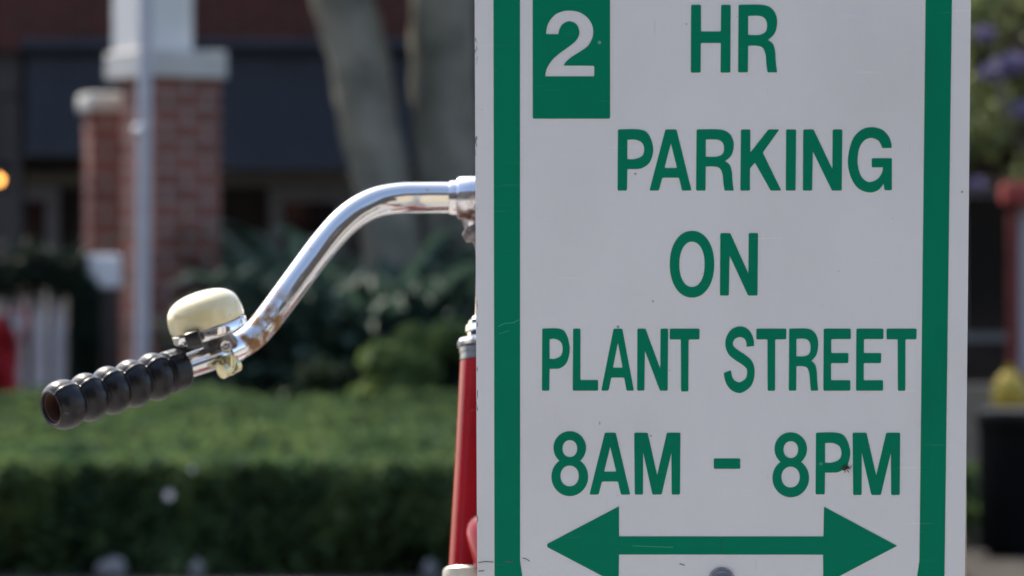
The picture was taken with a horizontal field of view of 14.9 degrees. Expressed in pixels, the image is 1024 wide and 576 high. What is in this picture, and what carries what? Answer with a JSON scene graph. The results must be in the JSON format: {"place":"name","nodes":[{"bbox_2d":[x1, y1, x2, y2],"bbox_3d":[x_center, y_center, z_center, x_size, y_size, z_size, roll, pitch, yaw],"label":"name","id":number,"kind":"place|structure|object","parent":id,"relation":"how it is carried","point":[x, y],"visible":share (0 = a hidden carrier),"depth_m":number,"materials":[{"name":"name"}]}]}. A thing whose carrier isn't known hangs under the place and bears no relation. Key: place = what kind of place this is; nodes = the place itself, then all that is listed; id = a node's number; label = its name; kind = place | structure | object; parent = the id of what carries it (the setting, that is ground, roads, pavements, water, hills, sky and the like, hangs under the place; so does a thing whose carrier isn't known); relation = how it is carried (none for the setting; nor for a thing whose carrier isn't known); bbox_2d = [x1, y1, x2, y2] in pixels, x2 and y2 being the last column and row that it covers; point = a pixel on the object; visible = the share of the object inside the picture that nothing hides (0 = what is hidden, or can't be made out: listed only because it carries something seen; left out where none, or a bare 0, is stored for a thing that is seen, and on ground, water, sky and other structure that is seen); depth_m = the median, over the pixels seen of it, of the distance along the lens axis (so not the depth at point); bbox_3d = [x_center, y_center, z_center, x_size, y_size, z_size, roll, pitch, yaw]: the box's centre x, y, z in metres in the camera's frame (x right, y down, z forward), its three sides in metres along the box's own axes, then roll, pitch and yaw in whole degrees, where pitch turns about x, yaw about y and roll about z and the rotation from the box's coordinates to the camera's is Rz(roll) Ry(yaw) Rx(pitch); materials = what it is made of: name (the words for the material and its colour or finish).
{"place":"outdoors","nodes":[
{"label":"outdoors","id":0,"kind":"place"},
{"bbox_2d":[0,0,1023,388],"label":"brick house","id":1,"kind":"structure","parent":0,"point":[44,196],"depth_m":24.14,"materials":[{"name":"brick"}]},
{"bbox_2d":[0,95,23,192],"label":"porch lantern","id":2,"kind":"object","parent":1,"relation":"attached to","point":[4,165],"visible":1,"depth_m":20.99,"materials":[{"name":"orange"}]},
{"bbox_2d":[25,186,45,388],"bbox_3d":[-3.088,0.050,24.151,0.410,1.400,0.095,0,0,0],"label":"door","id":3,"kind":"structure","parent":1,"relation":"in","point":[35,210],"depth_m":24.17,"materials":[{"name":"black"}]},
{"bbox_2d":[21,39,208,158],"bbox_3d":[-2.232,-1.063,21.955,1.047,0.678,0.078,0,0,0],"label":"awning","id":4,"kind":"object","parent":1,"relation":"attached to","point":[62,75],"visible":0.41,"depth_m":21.96,"materials":[{"name":"blue fabric"}]},
{"bbox_2d":[269,188,351,265],"bbox_3d":[-1.248,-0.179,24.173,0.513,0.886,0.050,0,0,0],"label":"window","id":5,"kind":"structure","parent":1,"relation":"in","point":[304,210],"depth_m":24.15,"materials":[{"name":"black glass"}]},
{"bbox_2d":[209,39,415,172],"bbox_3d":[-0.924,-1.024,21.955,1.558,0.756,0.078,0,0,0],"label":"awning","id":6,"kind":"object","parent":1,"relation":"attached to","point":[279,113],"visible":0.42,"depth_m":21.96,"materials":[{"name":"blue fabric"}]},
{"bbox_2d":[967,188,1006,340],"bbox_3d":[3.174,-0.146,24.173,0.860,0.952,0.050,0,0,0],"label":"window","id":7,"kind":"structure","parent":1,"relation":"in","point":[987,237],"depth_m":24.18,"materials":[{"name":"black glass"}]},
{"bbox_2d":[0,482,1023,575],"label":"terrain","id":8,"kind":"structure","parent":0,"point":[980,562],"depth_m":13.18,"materials":[{"name":"black soil"}]},
{"bbox_2d":[0,255,121,388],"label":"porch railing","id":9,"kind":"object","parent":8,"relation":"on","point":[107,272],"visible":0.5,"depth_m":18.27,"materials":[{"name":"white wood"}]},
{"bbox_2d":[0,230,105,380],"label":"garland","id":10,"kind":"object","parent":9,"relation":"attached to","point":[67,276],"visible":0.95,"depth_m":18.17},
{"bbox_2d":[0,307,30,393],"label":"ribbon bow","id":11,"kind":"object","parent":10,"relation":"hanging from","point":[9,354],"visible":0.99,"depth_m":18.05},
{"bbox_2d":[77,93,120,361],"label":"brick pier","id":12,"kind":"structure","parent":8,"relation":"on","point":[101,112],"depth_m":18.83,"materials":[{"name":"brick"}]},
{"bbox_2d":[95,557,126,575],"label":"edging stone","id":13,"kind":"object","parent":8,"relation":"on","point":[114,566],"visible":1,"depth_m":12.84,"materials":[{"name":"white stone"}]},
{"bbox_2d":[133,0,151,360],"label":"lamp post","id":14,"kind":"object","parent":8,"relation":"on","point":[142,130],"visible":0.76,"depth_m":17.17,"materials":[{"name":"grey metal"}]},
{"bbox_2d":[105,0,226,389],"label":"porch pillar","id":15,"kind":"structure","parent":8,"relation":"on","point":[186,142],"depth_m":18.47,"materials":[{"name":"red brick"}]},
{"bbox_2d":[189,559,204,575],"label":"edging stone","id":16,"kind":"object","parent":8,"relation":"on","point":[196,568],"visible":1,"depth_m":12.85,"materials":[{"name":"grey stone"}]},
{"bbox_2d":[69,255,362,378],"bbox_3d":[-1.329,0.381,19.625,1.987,1.138,2.048,0,0,0],"label":"strap plant","id":17,"kind":"object","parent":8,"relation":"on","point":[288,261],"depth_m":19.17,"materials":[{"name":"green plant"}]},
{"bbox_2d":[0,381,457,575],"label":"hedge","id":18,"kind":"object","parent":8,"relation":"on","point":[179,483],"visible":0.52,"depth_m":12.99,"materials":[{"name":"green plant"}]},
{"bbox_2d":[112,285,435,395],"bbox_3d":[-1.054,0.465,18.305,1.620,0.971,1.707,0,0,-33],"label":"strap plant","id":19,"kind":"object","parent":8,"relation":"on","point":[249,382],"visible":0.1,"depth_m":17.89,"materials":[{"name":"green plant"}]},
{"bbox_2d":[93,221,475,391],"bbox_3d":[-0.846,0.319,18.493,2.304,1.263,2.218,0,0,0],"label":"strap plant","id":20,"kind":"object","parent":8,"relation":"on","point":[266,263],"visible":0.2,"depth_m":18.08,"materials":[{"name":"green plant"}]},
{"bbox_2d":[221,241,363,308],"bbox_3d":[-1.146,0.339,20.282,2.215,1.222,2.265,0,0,0],"label":"strap plant","id":21,"kind":"object","parent":8,"relation":"on","point":[357,264],"visible":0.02,"depth_m":20.12,"materials":[{"name":"green plant"}]},
{"bbox_2d":[154,275,471,394],"bbox_3d":[-0.780,0.443,18.221,1.726,1.014,1.767,0,0,-41],"label":"strap plant","id":22,"kind":"object","parent":8,"relation":"on","point":[283,338],"visible":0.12,"depth_m":17.85,"materials":[{"name":"green plant"}]},
{"bbox_2d":[268,354,365,397],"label":"leafy bush","id":23,"kind":"object","parent":8,"relation":"on","point":[327,375],"visible":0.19,"depth_m":17.12,"materials":[{"name":"green plant"}]},
{"bbox_2d":[205,258,475,389],"bbox_3d":[-0.549,0.387,18.379,1.980,1.127,2.012,0,0,0],"label":"strap plant","id":24,"kind":"object","parent":8,"relation":"on","point":[460,307],"visible":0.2,"depth_m":17.91,"materials":[{"name":"green plant"}]},
{"bbox_2d":[311,0,475,318],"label":"street tree","id":25,"kind":"object","parent":8,"relation":"on","point":[442,57],"visible":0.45,"depth_m":18.98,"materials":[{"name":"grey plant"}]},
{"bbox_2d":[331,265,467,388],"bbox_3d":[-0.259,0.391,18.497,2.054,1.119,1.942,0,0,0],"label":"strap plant","id":26,"kind":"object","parent":8,"relation":"on","point":[428,305],"visible":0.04,"depth_m":18.02,"materials":[{"name":"green plant"}]},
{"bbox_2d":[345,319,467,398],"bbox_3d":[-0.410,0.548,16.734,0.565,0.834,0.410,0,0,-37],"label":"leafy bush","id":27,"kind":"object","parent":8,"relation":"on","point":[410,356],"visible":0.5,"depth_m":16.64,"materials":[{"name":"green plant"}]},
{"bbox_2d":[422,560,438,575],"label":"edging stone","id":28,"kind":"object","parent":8,"relation":"on","point":[429,567],"visible":1,"depth_m":12.84,"materials":[{"name":"grey stone"}]},
{"bbox_2d":[967,461,978,543],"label":"leafy bush","id":29,"kind":"object","parent":8,"relation":"on","point":[972,514],"visible":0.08,"depth_m":14.52,"materials":[{"name":"green plant"}]},
{"bbox_2d":[969,0,1023,191],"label":"flowering tree","id":30,"kind":"object","parent":8,"relation":"on","point":[985,125],"visible":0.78,"depth_m":18.13,"materials":[{"name":"green plant"}]},
{"bbox_2d":[976,407,1023,555],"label":"litter bin","id":31,"kind":"object","parent":8,"relation":"on","point":[1001,483],"visible":1,"depth_m":13.81,"materials":[{"name":"black"}]},
{"bbox_2d":[990,364,1023,421],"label":"fire hydrant","id":32,"kind":"object","parent":8,"relation":"on","point":[1008,389],"visible":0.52,"depth_m":15.95,"materials":[{"name":"yellow metal"}]},
{"bbox_2d":[999,182,1023,379],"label":"notice board","id":33,"kind":"object","parent":8,"relation":"on","point":[1011,196],"visible":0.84,"depth_m":16.97,"materials":[{"name":"red paint"}]},
{"bbox_2d":[967,384,994,479],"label":"garden wall","id":34,"kind":"structure","parent":0,"point":[978,396],"depth_m":19.20,"materials":[{"name":"beige stone"}]},
{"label":"pavement","id":35,"kind":"structure","parent":0,"visible":0},
{"bbox_2d":[40,176,476,575],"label":"bicycle","id":36,"kind":"object","parent":35,"relation":"on","point":[210,320],"visible":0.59,"depth_m":2.84,"materials":[{"name":"silver metal"}]},
{"bbox_2d":[475,0,970,575],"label":"parking sign","id":37,"kind":"object","parent":35,"relation":"on","point":[721,286],"visible":1,"depth_m":2.40,"materials":[{"name":"white painted metal"},{"name":"green paint"},{"name":"galvanised steel"}]},
{"bbox_2d":[842,464,851,472],"bbox_3d":[0.207,0.112,2.413,0.006,0.006,0.002,0,0,0],"label":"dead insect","id":38,"kind":"object","parent":37,"relation":"attached to","point":[844,468],"visible":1,"depth_m":2.41}
]}

